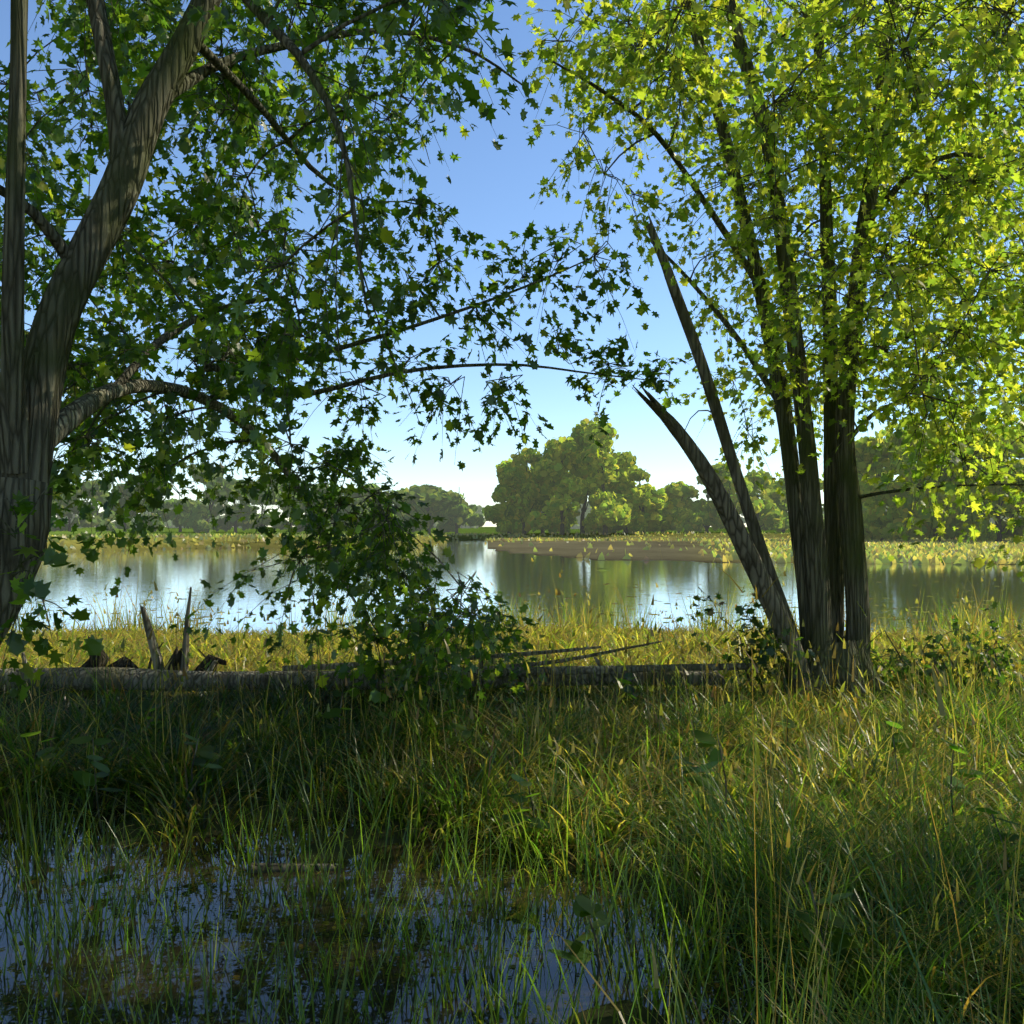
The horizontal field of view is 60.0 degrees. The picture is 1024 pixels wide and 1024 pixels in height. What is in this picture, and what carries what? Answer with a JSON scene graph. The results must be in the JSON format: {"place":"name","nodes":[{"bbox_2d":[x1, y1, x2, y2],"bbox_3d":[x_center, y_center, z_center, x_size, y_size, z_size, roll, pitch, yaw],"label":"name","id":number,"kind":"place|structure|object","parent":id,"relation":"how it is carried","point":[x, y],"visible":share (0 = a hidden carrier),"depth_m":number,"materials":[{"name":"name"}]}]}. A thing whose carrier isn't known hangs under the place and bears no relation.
{"place":"outdoors","nodes":[
{"label":"outdoors","id":0,"kind":"place"},
{"bbox_2d":[0,808,817,1023],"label":"pond","id":1,"kind":"structure","parent":0,"point":[11,993],"depth_m":3.54,"materials":[{"name":"liquid"}]},
{"bbox_2d":[249,863,341,872],"bbox_3d":[-1.036,1.726,4.273,0.447,0.063,0.080,0,-1,0],"label":"stick","id":2,"kind":"object","parent":1,"relation":"on","point":[275,867],"visible":0.39,"depth_m":4.26,"materials":[{"name":"brown wood"}]},
{"bbox_2d":[0,810,807,1023],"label":"floating leaves","id":3,"kind":"object","parent":1,"relation":"on","point":[296,953],"visible":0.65,"depth_m":3.59,"materials":[{"name":"green plant"}]},
{"bbox_2d":[0,527,1023,1023],"bbox_3d":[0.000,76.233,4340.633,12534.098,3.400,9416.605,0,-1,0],"label":"ground","id":4,"kind":"structure","parent":0,"point":[622,549],"depth_m":5.11,"materials":[{"name":"green plant"}]},
{"bbox_2d":[81,587,226,690],"bbox_3d":[-3.614,1.329,8.779,1.622,1.195,0.341,0,-1,5],"label":"broken stump","id":5,"kind":"object","parent":4,"relation":"on","point":[177,656],"visible":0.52,"depth_m":8.73,"materials":[{"name":"brown wood"}]},
{"bbox_2d":[51,462,484,533],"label":"trees","id":6,"kind":"object","parent":4,"relation":"on","point":[455,510],"visible":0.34,"depth_m":171.84,"materials":[{"name":"green plant"}]},
{"bbox_2d":[0,0,689,737],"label":"maple tree","id":7,"kind":"object","parent":4,"relation":"on","point":[42,372],"visible":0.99,"depth_m":6.04,"materials":[{"name":"green plant"}]},
{"bbox_2d":[0,641,758,695],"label":"fallen log","id":8,"kind":"object","parent":4,"relation":"on","point":[137,676],"visible":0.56,"depth_m":8.31,"materials":[{"name":"brown wood"}]},
{"bbox_2d":[318,546,465,703],"bbox_3d":[-0.922,1.062,7.938,1.157,1.562,1.202,-1,-1,30],"label":"bush","id":9,"kind":"object","parent":4,"relation":"on","point":[397,620],"visible":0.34,"depth_m":7.75,"materials":[{"name":"green plant"}]},
{"bbox_2d":[0,581,1023,905],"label":"grass","id":10,"kind":"structure","parent":4,"relation":"on","point":[528,727],"depth_m":5.64,"materials":[{"name":"green plant"}]},
{"bbox_2d":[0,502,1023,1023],"bbox_3d":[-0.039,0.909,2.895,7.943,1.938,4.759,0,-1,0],"label":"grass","id":11,"kind":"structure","parent":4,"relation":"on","point":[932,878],"depth_m":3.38,"materials":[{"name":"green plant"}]},
{"bbox_2d":[0,557,1023,701],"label":"bank grass","id":12,"kind":"structure","parent":4,"relation":"on","point":[714,637],"depth_m":12.76,"materials":[{"name":"green plant"}]},
{"bbox_2d":[16,651,1023,1009],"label":"broadleaf plants","id":13,"kind":"object","parent":4,"relation":"on","point":[584,905],"visible":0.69,"depth_m":4.55,"materials":[{"name":"green plant"}]},
{"bbox_2d":[47,531,1023,564],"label":"marsh grass","id":14,"kind":"structure","parent":4,"relation":"on","point":[880,552],"depth_m":77.44,"materials":[{"name":"green plant"}]},
{"bbox_2d":[482,417,685,534],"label":"trees","id":15,"kind":"object","parent":4,"relation":"on","point":[552,488],"visible":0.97,"depth_m":143.85,"materials":[{"name":"green plant"}]},
{"bbox_2d":[674,586,817,701],"bbox_3d":[2.211,1.311,8.298,1.370,1.251,1.310,-1,-1,27],"label":"shrub","id":16,"kind":"object","parent":4,"relation":"on","point":[763,659],"visible":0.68,"depth_m":8.11,"materials":[{"name":"green plant"}]},
{"bbox_2d":[503,0,1023,703],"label":"maple tree","id":17,"kind":"object","parent":4,"relation":"on","point":[829,558],"visible":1,"depth_m":7.51,"materials":[{"name":"green plant"}]},
{"bbox_2d":[662,462,893,532],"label":"trees","id":18,"kind":"object","parent":4,"relation":"on","point":[771,510],"visible":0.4,"depth_m":151.36,"materials":[{"name":"green plant"}]},
{"bbox_2d":[870,614,989,691],"bbox_3d":[3.901,1.454,8.534,1.449,0.967,1.342,0,-1,0],"label":"shrub","id":19,"kind":"object","parent":4,"relation":"on","point":[936,640],"visible":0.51,"depth_m":8.50,"materials":[{"name":"green plant"}]},
{"bbox_2d":[855,421,1023,541],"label":"trees","id":20,"kind":"object","parent":4,"relation":"on","point":[879,522],"visible":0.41,"depth_m":108.91,"materials":[{"name":"green plant"}]},
{"bbox_2d":[907,601,1023,702],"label":"shrub","id":21,"kind":"object","parent":4,"relation":"on","point":[992,651],"visible":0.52,"depth_m":8.08,"materials":[{"name":"green plant"}]},
{"bbox_2d":[0,0,1023,526],"label":"sky","id":22,"kind":"structure","parent":0,"point":[490,188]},
{"bbox_2d":[9,540,1023,636],"bbox_3d":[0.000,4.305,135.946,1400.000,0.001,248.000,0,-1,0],"label":"lake","id":23,"kind":"structure","parent":0,"point":[898,584],"depth_m":29.75,"materials":[{"name":"liquid"}]},
{"bbox_2d":[27,568,1023,629],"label":"lake lily pads","id":24,"kind":"object","parent":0,"point":[562,606],"visible":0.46,"depth_m":21.79,"materials":[{"name":"green plant"}]},
{"bbox_2d":[51,498,1020,528],"bbox_3d":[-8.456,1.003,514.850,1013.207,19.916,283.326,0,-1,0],"label":"trees","id":25,"kind":"object","parent":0,"point":[478,511],"visible":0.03,"depth_m":422.45,"materials":[{"name":"green plant"}]}
]}

